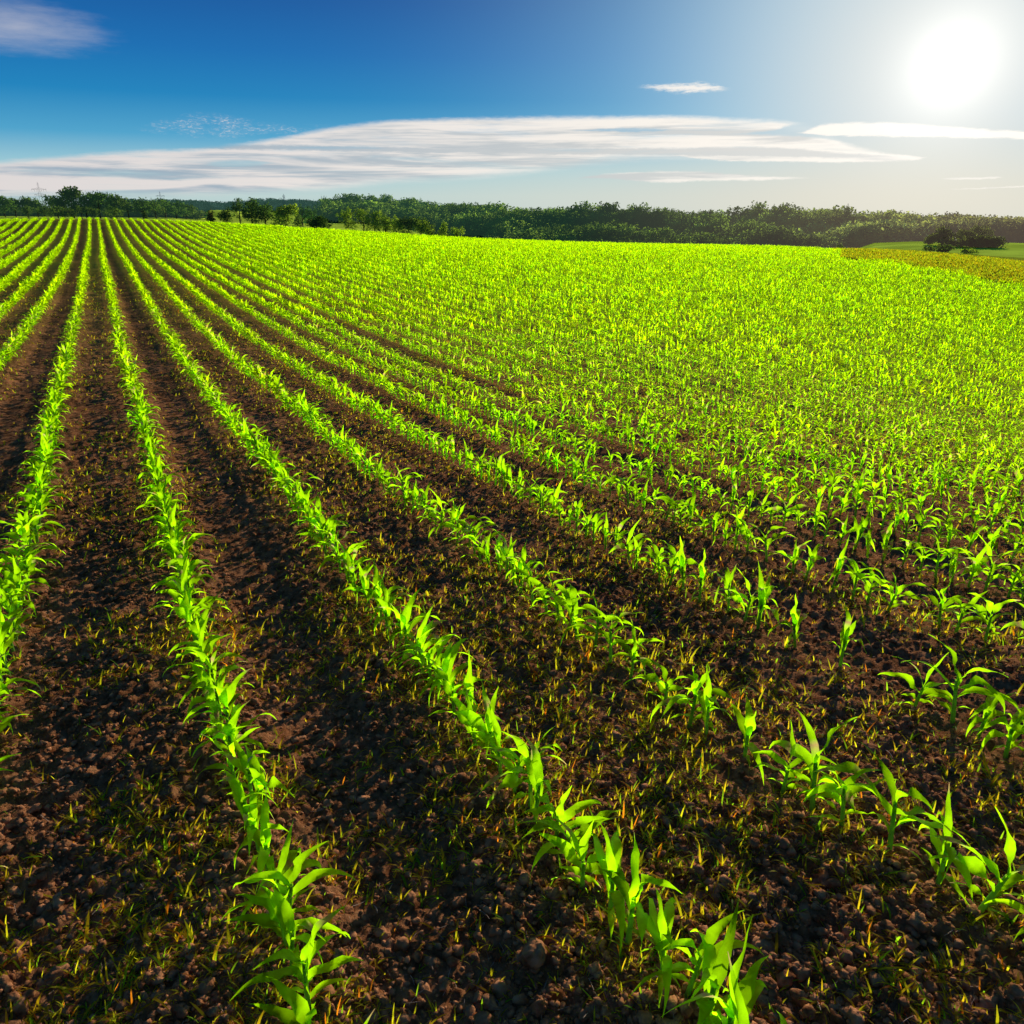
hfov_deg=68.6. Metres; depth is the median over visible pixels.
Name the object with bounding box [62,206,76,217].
bush
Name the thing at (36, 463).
maize plant
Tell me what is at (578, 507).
maize plant
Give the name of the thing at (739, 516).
maize plant
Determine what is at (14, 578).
maize plant
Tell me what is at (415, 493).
maize plant
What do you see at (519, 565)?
maize plant
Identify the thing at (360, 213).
broadleaf tree
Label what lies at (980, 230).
broadleaf tree
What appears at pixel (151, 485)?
maize plant
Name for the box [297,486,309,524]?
maize plant
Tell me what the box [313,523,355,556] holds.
maize plant
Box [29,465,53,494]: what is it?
maize plant
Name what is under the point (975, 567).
maize plant
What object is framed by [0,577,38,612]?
maize plant
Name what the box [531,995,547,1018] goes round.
field stone
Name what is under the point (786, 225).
forest
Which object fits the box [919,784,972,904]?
maize plant
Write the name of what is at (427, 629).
maize plant
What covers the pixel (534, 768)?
maize plant
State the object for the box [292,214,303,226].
bush
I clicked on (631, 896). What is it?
maize plant
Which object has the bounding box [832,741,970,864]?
maize plant
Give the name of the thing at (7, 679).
maize plant
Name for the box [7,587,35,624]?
maize plant
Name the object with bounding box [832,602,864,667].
maize plant
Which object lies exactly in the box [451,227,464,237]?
broadleaf tree
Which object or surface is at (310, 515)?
maize plant
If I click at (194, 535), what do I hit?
maize plant
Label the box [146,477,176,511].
maize plant
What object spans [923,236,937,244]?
broadleaf tree
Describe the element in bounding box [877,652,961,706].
maize plant
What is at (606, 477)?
maize plant
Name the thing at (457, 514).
maize plant
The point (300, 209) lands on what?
broadleaf tree
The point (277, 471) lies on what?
maize plant
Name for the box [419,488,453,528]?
maize plant
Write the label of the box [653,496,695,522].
maize plant
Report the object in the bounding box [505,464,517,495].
maize plant
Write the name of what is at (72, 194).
broadleaf tree
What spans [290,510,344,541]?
maize plant
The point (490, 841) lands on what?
soil clod
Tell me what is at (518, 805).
plant debris
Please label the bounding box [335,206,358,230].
broadleaf tree
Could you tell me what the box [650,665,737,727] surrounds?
maize plant
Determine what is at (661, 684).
maize plant
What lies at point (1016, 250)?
valley meadow
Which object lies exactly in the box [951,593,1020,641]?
maize plant
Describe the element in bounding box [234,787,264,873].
maize plant
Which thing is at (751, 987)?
maize plant
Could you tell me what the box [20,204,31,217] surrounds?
bush
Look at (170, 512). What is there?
maize plant
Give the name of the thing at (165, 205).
broadleaf tree
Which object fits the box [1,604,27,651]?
maize plant
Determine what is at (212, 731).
maize plant
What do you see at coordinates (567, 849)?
maize plant
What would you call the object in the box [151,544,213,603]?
maize plant
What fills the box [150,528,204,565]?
maize plant
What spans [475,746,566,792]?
maize plant
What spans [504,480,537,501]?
maize plant
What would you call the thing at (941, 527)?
maize plant
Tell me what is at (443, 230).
broadleaf tree
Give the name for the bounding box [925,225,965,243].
broadleaf tree
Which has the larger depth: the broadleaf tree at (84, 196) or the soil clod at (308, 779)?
the broadleaf tree at (84, 196)
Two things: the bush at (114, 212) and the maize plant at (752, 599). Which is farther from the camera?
the bush at (114, 212)
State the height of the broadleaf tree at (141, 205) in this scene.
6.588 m
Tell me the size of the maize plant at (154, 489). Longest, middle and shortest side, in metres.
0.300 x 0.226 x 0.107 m
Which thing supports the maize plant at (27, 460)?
on the ground at (28, 369)
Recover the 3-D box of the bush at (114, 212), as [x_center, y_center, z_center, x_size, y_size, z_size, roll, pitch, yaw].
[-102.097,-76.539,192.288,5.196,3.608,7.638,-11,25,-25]
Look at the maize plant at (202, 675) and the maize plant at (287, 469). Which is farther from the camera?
the maize plant at (287, 469)
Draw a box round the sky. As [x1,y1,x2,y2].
[0,0,1023,217]
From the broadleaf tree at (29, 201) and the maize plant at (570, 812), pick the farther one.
the broadleaf tree at (29, 201)
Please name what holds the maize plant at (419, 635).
on the ground at (28, 369)
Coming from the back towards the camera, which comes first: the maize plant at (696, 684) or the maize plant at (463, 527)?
the maize plant at (463, 527)
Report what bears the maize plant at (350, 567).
on the ground at (28, 369)
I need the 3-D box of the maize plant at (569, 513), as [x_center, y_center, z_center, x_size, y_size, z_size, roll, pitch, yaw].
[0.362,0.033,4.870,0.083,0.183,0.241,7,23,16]
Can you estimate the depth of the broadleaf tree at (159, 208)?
237.25 m
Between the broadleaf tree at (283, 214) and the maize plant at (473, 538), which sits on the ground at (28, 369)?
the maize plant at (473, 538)
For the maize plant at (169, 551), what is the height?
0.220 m
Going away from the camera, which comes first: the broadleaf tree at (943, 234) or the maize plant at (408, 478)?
the maize plant at (408, 478)
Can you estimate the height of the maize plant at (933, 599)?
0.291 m
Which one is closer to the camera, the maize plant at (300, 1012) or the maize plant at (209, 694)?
the maize plant at (300, 1012)
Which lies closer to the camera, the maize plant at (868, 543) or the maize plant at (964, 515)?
the maize plant at (868, 543)
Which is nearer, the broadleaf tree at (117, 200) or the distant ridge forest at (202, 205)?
the broadleaf tree at (117, 200)
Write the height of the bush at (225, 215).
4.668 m
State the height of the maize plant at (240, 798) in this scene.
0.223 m
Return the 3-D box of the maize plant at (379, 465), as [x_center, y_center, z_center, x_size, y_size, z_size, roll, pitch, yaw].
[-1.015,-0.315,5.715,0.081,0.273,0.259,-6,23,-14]
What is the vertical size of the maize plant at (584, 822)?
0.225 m
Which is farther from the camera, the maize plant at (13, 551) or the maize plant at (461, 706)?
the maize plant at (13, 551)
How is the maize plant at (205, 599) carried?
on the ground at (28, 369)
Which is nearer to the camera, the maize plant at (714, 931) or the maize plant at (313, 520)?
the maize plant at (714, 931)
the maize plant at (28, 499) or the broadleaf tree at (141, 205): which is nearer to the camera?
the maize plant at (28, 499)
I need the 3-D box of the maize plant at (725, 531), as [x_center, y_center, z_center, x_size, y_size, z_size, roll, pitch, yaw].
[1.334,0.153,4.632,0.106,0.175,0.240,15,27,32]
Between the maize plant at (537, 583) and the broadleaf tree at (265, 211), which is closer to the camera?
the maize plant at (537, 583)
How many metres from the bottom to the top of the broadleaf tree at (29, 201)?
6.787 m
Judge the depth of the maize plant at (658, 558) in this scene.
3.96 m
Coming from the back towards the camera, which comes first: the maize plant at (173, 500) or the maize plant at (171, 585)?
the maize plant at (173, 500)
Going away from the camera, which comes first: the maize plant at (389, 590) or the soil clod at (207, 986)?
the soil clod at (207, 986)
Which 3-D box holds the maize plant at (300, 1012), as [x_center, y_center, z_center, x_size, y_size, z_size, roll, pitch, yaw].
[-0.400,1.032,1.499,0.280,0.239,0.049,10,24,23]
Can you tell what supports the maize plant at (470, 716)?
on the ground at (28, 369)
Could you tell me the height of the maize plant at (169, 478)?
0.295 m
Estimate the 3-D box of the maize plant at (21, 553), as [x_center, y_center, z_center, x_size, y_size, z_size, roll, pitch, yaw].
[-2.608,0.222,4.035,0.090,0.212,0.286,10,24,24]
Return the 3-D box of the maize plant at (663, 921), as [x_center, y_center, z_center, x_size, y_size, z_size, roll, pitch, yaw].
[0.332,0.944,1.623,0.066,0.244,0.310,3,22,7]
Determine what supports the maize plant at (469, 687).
on the ground at (28, 369)
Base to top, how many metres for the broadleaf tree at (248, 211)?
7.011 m
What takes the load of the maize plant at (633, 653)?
on the ground at (28, 369)
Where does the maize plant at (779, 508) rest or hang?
on the ground at (28, 369)
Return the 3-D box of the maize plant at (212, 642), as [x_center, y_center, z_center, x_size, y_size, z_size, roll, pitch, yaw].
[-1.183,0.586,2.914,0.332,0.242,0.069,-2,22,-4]
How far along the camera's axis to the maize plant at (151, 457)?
5.65 m
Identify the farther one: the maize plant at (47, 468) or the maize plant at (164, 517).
the maize plant at (47, 468)
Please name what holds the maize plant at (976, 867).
on the ground at (28, 369)
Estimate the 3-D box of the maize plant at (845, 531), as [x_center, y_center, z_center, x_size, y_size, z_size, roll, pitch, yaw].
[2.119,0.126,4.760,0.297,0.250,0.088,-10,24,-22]
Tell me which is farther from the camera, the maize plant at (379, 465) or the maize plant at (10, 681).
the maize plant at (379, 465)
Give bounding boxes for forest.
[102,198,420,211]
[313,193,1023,248]
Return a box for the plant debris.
[0,417,1023,1023]
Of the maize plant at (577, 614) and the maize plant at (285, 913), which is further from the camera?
the maize plant at (577, 614)
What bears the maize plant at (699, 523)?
on the ground at (28, 369)
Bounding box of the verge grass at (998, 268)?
[834,247,1023,286]
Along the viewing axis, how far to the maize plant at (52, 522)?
4.44 m
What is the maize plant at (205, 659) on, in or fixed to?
on the ground at (28, 369)
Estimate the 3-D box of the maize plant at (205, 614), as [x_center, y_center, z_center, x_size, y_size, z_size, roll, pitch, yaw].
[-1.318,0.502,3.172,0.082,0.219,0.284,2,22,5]
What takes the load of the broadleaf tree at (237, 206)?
on the valley meadow
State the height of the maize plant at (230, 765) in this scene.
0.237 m
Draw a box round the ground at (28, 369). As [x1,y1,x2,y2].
[0,219,1023,1023]
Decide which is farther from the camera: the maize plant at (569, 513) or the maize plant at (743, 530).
the maize plant at (569, 513)
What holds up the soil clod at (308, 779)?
on the ground at (28, 369)
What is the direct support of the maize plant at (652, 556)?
on the ground at (28, 369)
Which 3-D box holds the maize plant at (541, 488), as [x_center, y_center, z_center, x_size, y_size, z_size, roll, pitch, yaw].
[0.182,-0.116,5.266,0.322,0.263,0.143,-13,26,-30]
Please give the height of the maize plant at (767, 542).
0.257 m
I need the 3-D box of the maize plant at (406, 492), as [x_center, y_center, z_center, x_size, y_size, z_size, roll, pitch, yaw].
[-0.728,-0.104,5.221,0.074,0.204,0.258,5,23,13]
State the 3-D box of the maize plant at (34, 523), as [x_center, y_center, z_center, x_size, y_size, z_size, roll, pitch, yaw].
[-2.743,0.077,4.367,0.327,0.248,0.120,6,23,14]
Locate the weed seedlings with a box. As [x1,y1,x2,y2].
[0,274,1023,1023]
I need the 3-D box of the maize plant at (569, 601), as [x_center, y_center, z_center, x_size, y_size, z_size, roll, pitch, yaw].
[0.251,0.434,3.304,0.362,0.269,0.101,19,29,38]
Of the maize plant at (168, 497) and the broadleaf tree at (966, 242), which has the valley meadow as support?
the broadleaf tree at (966, 242)
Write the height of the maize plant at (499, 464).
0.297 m
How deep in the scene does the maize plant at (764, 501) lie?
5.34 m
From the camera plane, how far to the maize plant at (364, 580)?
3.56 m
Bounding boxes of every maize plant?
[0,514,45,552]
[0,533,56,564]
[0,543,46,585]
[0,543,61,568]
[0,545,62,583]
[0,570,51,609]
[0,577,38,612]
[0,588,22,630]
[0,599,24,664]
[0,626,21,676]
[0,638,10,690]
[0,662,14,682]
[0,668,20,703]
[0,678,40,709]
[1,544,48,588]
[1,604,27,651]
[3,592,36,640]
[6,505,65,536]
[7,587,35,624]
[8,483,54,510]
[9,491,67,518]
[9,508,37,548]
[9,528,36,553]
[10,507,56,541]
[11,517,35,554]
[11,556,29,599]
[16,486,60,524]
[17,458,56,483]
[17,464,65,501]
[18,454,63,481]
[19,483,47,514]
[21,450,68,478]
[21,461,62,489]
[23,479,53,501]
[24,490,34,513]
[26,459,55,482]
[27,462,55,493]
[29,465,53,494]
[30,471,52,493]
[32,440,55,475]
[33,446,61,468]
[135,475,185,514]
[136,463,182,485]
[137,450,152,472]
[139,479,168,501]
[141,449,170,469]
[141,490,189,537]
[141,511,208,557]
[142,498,186,510]
[144,483,186,508]
[145,465,179,500]
[145,522,192,550]
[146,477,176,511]
[147,478,165,500]
[148,438,155,465]
[149,588,213,640]
[150,468,164,484]
[150,498,177,533]
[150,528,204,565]
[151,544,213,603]
[152,504,195,540]
[154,519,191,559]
[155,505,174,540]
[155,556,195,605]
[156,455,170,491]
[156,565,211,616]
[157,497,184,534]
[158,544,183,579]
[158,593,221,619]
[159,537,211,586]
[160,554,210,591]
[162,634,249,678]
[164,578,230,628]
[165,492,178,510]
[168,613,222,673]
[176,641,229,702]
[178,661,254,723]
[180,662,234,707]
[181,594,218,646]
[181,611,217,661]
[182,668,251,727]
[192,700,276,771]
[198,727,276,788]
[199,721,265,754]
[202,675,223,739]
[211,735,273,796]
[219,770,277,829]
[219,841,356,922]
[224,890,345,946]
[230,906,362,1008]
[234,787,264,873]
[235,819,321,927]
[237,787,288,893]
[244,743,293,801]
[248,976,316,1023]
[250,456,289,482]
[257,448,295,483]
[258,446,269,473]
[260,885,324,994]
[261,445,283,479]
[263,461,311,494]
[266,449,283,489]
[267,473,320,508]
[271,464,299,493]
[272,467,297,486]
[277,475,293,507]
[282,481,314,515]
[284,471,290,485]
[287,487,326,525]
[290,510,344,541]
[291,479,310,514]
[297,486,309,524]
[297,517,344,554]
[298,504,326,530]
[304,515,348,547]
[307,507,316,537]
[310,496,322,542]
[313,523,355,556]
[317,541,361,573]
[322,518,337,557]
[328,539,365,572]
[333,540,376,586]
[338,546,353,581]
[341,565,372,605]
[343,554,357,593]
[351,569,411,621]
[356,561,370,598]
[365,464,385,479]
[365,561,380,616]
[367,464,392,489]
[369,589,405,634]
[371,468,400,494]
[373,458,383,484]
[373,578,404,638]
[378,465,411,497]
[380,588,441,653]
[384,458,423,499]
[385,604,420,647]
[387,620,460,679]
[392,634,473,687]
[396,479,410,505]
[396,490,421,510]
[396,605,446,669]
[407,481,424,512]
[411,483,447,522]
[416,481,432,516]
[418,504,450,525]
[418,647,446,702]
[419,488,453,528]
[422,667,491,716]
[425,638,476,702]
[428,498,485,545]
[429,691,506,746]
[443,505,463,536]
[446,516,493,546]
[448,521,497,553]
[449,525,502,559]
[452,680,499,768]
[463,654,477,726]
[467,702,529,773]
[472,533,490,569]
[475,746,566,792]
[476,726,561,807]
[493,529,528,578]
[495,534,502,570]
[496,456,507,487]
[499,536,517,586]
[501,458,514,491]
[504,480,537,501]
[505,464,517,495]
[506,556,562,603]
[507,540,543,594]
[510,478,545,504]
[514,478,554,509]
[515,469,528,498]
[517,810,619,875]
[518,575,572,623]
[519,484,567,514]
[520,786,600,836]
[522,734,557,825]
[531,564,589,621]
[539,577,608,635]
[539,813,621,889]
[542,478,564,517]
[545,492,575,524]
[557,504,575,528]
[560,598,595,644]
[561,497,588,532]
[562,509,603,538]
[566,612,643,661]
[571,586,631,647]
[580,512,607,543]
[591,822,626,955]
[594,834,681,964]
[596,465,627,495]
[599,511,614,548]
[602,474,649,506]
[604,475,631,501]
[605,517,630,553]
[607,617,662,677]
[609,520,654,560]
[623,658,704,705]
[627,479,648,507]
[628,536,651,568]
[630,910,762,998]
[634,478,648,512]
[634,551,675,574]
[636,481,670,514]
[644,543,671,582]
[648,887,680,1017]
[650,486,686,520]
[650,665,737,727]
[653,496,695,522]
[655,497,703,525]
[657,541,698,585]
[661,915,770,1023]
[665,537,686,592]
[677,549,713,602]
[679,490,697,530]
[687,668,731,734]
[688,513,720,534]
[688,898,738,1023]
[699,511,728,541]
[703,483,720,502]
[711,487,738,505]
[713,518,740,544]
[714,566,743,612]
[718,568,777,620]
[720,492,747,514]
[729,478,736,510]
[730,697,763,783]
[731,514,764,553]
[733,506,755,549]
[737,487,757,517]
[746,523,795,562]
[748,720,839,794]
[751,491,777,520]
[756,562,779,628]
[757,501,786,521]
[764,490,813,525]
[768,594,807,651]
[769,709,881,818]
[773,539,811,574]
[786,544,825,579]
[789,504,806,526]
[793,767,900,825]
[798,496,826,535]
[800,509,852,539]
[806,483,829,510]
[814,473,851,513]
[828,535,849,593]
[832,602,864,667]
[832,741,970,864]
[833,489,852,514]
[834,515,855,545]
[837,561,895,603]
[844,556,883,597]
[847,474,872,517]
[851,514,874,552]
[859,570,927,609]
[862,526,875,557]
[866,495,906,527]
[866,498,872,527]
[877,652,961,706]
[880,520,893,560]
[888,537,918,565]
[889,502,914,537]
[893,503,903,533]
[902,505,947,541]
[902,540,951,571]
[903,634,1023,723]
[909,576,975,628]
[910,516,965,545]
[912,536,972,576]
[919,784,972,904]
[925,590,994,634]
[929,807,1023,924]
[930,496,963,521]
[936,520,960,548]
[948,502,982,525]
[949,546,964,581]
[950,533,1019,591]
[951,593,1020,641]
[956,540,992,587]
[957,524,986,553]
[965,693,1018,738]
[968,504,988,529]
[977,501,1009,531]
[977,706,1023,757]
[980,524,1005,558]
[987,566,1023,597]
[990,522,1023,561]
[999,513,1014,537]
[1001,556,1023,602]
[1002,508,1023,537]
[1005,542,1023,559]
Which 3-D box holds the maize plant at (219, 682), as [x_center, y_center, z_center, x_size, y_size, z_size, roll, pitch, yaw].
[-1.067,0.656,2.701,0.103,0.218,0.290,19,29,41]
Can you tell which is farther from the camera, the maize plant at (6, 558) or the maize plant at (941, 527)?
the maize plant at (941, 527)
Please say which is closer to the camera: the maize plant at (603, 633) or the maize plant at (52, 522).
the maize plant at (603, 633)
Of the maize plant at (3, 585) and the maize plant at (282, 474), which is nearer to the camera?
the maize plant at (3, 585)
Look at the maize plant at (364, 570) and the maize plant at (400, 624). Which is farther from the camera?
the maize plant at (364, 570)
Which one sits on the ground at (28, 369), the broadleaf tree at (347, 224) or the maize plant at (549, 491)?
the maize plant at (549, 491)
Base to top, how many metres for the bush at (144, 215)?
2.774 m
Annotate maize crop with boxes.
[0,217,1023,1023]
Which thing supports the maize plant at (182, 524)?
on the ground at (28, 369)
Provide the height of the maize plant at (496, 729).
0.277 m
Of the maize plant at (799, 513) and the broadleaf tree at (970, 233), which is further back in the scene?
the broadleaf tree at (970, 233)
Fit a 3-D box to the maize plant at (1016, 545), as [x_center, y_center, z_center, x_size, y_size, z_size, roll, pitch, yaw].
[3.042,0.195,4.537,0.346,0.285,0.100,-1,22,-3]
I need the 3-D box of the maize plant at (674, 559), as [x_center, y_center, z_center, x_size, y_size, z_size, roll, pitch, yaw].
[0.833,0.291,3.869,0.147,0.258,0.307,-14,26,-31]
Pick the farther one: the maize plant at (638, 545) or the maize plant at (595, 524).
the maize plant at (595, 524)
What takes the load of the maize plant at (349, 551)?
on the ground at (28, 369)
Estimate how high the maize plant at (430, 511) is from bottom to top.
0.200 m
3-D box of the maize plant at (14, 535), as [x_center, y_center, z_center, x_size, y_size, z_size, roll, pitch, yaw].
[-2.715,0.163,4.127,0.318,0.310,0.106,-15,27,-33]
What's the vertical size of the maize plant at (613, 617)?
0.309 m
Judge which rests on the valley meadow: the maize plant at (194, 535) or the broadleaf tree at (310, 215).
the broadleaf tree at (310, 215)
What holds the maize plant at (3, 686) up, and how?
on the ground at (28, 369)
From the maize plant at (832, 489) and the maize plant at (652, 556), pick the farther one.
the maize plant at (832, 489)
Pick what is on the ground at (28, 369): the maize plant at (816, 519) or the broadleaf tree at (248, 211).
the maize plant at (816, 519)
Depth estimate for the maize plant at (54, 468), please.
5.25 m
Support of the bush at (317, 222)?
on the valley meadow
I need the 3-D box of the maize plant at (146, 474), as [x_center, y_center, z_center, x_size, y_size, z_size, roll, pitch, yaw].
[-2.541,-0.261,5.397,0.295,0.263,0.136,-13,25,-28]
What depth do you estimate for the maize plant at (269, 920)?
1.74 m
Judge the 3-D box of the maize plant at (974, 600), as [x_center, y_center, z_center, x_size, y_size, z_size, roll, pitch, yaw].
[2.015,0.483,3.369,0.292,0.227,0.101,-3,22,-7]
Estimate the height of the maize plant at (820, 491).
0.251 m
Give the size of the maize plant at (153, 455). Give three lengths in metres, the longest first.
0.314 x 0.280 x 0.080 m
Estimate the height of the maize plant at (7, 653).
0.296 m
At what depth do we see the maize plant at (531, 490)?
5.32 m
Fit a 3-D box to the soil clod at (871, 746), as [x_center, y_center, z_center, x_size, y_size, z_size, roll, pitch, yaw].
[1.197,0.785,2.502,0.050,0.028,0.070,3,22,6]
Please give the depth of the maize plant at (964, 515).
5.57 m
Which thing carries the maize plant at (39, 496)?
on the ground at (28, 369)
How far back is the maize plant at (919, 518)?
5.03 m
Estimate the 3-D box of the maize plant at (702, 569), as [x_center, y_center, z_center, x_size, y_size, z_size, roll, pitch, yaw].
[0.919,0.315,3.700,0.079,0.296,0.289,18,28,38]
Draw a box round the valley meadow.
[0,207,1023,257]
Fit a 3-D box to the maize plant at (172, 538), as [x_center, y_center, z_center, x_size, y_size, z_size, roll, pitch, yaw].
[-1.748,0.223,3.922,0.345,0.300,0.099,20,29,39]
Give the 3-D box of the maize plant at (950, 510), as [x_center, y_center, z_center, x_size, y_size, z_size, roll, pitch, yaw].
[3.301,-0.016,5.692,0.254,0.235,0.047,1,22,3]
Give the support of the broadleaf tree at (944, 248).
on the valley meadow
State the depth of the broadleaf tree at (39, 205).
238.81 m
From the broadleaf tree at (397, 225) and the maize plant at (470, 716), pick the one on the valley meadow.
the broadleaf tree at (397, 225)
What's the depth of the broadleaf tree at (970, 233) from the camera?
182.84 m
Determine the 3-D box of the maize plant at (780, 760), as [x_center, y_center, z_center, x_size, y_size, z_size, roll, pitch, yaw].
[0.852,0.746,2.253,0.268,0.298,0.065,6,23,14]
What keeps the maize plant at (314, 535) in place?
on the ground at (28, 369)
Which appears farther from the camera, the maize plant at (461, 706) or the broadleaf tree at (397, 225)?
the broadleaf tree at (397, 225)
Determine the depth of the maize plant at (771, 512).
5.28 m
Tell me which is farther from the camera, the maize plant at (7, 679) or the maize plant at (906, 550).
the maize plant at (906, 550)
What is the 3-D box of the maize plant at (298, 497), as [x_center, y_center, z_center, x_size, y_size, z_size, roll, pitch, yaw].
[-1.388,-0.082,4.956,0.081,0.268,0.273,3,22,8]
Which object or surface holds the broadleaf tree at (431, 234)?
on the valley meadow
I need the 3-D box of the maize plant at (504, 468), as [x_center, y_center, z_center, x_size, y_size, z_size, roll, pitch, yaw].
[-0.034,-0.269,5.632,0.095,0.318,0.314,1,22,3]
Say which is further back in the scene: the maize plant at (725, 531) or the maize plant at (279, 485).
the maize plant at (279, 485)
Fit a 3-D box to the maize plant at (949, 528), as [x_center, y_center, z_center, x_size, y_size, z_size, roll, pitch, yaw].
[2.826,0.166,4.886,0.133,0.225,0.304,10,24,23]
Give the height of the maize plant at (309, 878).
0.263 m
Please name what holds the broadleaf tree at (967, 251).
on the valley meadow
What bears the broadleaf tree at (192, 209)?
on the valley meadow
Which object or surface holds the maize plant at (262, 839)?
on the ground at (28, 369)
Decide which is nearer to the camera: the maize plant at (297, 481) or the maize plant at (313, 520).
the maize plant at (313, 520)
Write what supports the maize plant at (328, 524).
on the ground at (28, 369)
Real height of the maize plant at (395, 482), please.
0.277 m
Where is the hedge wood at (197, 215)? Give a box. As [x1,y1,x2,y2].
[0,206,207,219]
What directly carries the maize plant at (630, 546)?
on the ground at (28, 369)
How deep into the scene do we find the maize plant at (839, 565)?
3.88 m
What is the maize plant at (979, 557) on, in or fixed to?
on the ground at (28, 369)
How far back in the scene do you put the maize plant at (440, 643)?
2.89 m
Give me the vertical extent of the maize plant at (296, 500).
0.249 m
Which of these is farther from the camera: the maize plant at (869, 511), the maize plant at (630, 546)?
the maize plant at (869, 511)
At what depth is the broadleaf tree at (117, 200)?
216.97 m
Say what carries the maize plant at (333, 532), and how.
on the ground at (28, 369)
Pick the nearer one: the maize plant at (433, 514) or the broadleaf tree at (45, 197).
the maize plant at (433, 514)
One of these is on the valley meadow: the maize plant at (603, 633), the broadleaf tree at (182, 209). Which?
the broadleaf tree at (182, 209)
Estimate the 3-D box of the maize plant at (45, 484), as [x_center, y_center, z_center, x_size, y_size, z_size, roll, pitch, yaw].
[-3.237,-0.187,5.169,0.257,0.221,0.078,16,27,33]
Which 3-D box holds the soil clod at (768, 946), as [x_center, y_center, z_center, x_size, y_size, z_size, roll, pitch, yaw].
[0.589,1.018,1.748,0.059,0.040,0.057,-3,22,-8]
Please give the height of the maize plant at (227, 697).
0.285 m
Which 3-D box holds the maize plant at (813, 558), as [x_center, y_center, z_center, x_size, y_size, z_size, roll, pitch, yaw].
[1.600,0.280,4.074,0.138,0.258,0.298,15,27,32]
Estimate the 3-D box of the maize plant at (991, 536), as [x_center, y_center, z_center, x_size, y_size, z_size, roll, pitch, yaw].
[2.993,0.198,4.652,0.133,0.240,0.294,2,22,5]
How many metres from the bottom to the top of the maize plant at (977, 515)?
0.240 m
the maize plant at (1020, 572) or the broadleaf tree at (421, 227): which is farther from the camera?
the broadleaf tree at (421, 227)
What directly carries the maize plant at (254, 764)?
on the ground at (28, 369)
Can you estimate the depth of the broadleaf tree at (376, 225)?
174.23 m
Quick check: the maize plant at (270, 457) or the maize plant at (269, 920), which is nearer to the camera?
the maize plant at (269, 920)
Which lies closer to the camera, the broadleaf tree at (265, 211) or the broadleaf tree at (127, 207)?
the broadleaf tree at (265, 211)
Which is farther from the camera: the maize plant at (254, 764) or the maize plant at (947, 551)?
the maize plant at (947, 551)
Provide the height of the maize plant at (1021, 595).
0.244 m
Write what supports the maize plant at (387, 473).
on the ground at (28, 369)
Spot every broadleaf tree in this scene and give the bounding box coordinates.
[0,195,16,216]
[7,196,27,216]
[15,196,38,212]
[21,197,46,216]
[40,194,69,217]
[46,186,86,217]
[76,193,88,217]
[80,190,113,218]
[106,192,133,218]
[118,199,132,217]
[130,197,158,218]
[148,198,165,218]
[156,197,177,218]
[167,200,188,218]
[181,204,197,218]
[230,198,247,223]
[240,197,263,223]
[252,202,273,224]
[268,203,298,225]
[295,203,311,226]
[303,207,316,217]
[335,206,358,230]
[352,207,372,230]
[366,210,382,231]
[373,213,391,232]
[388,215,405,232]
[397,216,419,233]
[411,217,434,234]
[425,220,435,235]
[438,221,449,236]
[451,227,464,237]
[922,239,954,252]
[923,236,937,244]
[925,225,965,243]
[936,232,1007,247]
[957,228,976,237]
[959,247,978,253]
[969,225,994,236]
[969,234,1008,247]
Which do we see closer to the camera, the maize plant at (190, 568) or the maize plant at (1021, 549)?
the maize plant at (190, 568)
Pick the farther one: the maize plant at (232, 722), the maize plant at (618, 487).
the maize plant at (618, 487)
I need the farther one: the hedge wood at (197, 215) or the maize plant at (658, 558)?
the hedge wood at (197, 215)
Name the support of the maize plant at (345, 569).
on the ground at (28, 369)
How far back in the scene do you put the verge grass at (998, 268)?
62.14 m
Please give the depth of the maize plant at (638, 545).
4.14 m
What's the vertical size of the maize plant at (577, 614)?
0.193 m
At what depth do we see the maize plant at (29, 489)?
4.77 m
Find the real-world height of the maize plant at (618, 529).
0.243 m
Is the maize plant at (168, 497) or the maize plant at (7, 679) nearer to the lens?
the maize plant at (7, 679)
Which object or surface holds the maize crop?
on the ground at (28, 369)
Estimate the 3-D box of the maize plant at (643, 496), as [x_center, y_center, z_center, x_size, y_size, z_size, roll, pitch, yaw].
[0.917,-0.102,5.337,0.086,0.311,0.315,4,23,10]
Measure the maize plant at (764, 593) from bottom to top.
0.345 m
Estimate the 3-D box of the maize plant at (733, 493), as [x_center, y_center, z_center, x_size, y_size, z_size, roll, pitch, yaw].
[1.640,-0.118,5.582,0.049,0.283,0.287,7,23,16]
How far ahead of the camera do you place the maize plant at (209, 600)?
3.41 m
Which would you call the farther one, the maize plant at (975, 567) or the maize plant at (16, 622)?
the maize plant at (975, 567)
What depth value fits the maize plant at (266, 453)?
5.77 m
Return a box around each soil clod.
[43,963,69,987]
[197,977,215,994]
[300,777,317,787]
[375,926,391,940]
[431,765,443,777]
[484,836,504,850]
[519,936,546,969]
[578,772,595,781]
[752,937,774,952]
[864,740,880,754]
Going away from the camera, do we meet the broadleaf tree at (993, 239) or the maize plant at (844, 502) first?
the maize plant at (844, 502)
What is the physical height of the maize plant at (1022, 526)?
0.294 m
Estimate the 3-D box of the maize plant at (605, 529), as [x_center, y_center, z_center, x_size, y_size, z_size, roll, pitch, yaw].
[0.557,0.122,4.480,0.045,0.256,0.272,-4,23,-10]
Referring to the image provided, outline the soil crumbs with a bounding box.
[0,431,1023,1023]
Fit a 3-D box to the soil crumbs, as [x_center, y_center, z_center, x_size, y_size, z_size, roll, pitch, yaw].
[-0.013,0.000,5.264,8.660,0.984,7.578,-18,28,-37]
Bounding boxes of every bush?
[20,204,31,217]
[37,204,56,217]
[46,206,75,217]
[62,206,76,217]
[73,206,91,218]
[84,206,100,218]
[102,206,122,218]
[142,209,147,218]
[206,209,215,221]
[217,206,234,222]
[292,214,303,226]
[305,215,332,228]

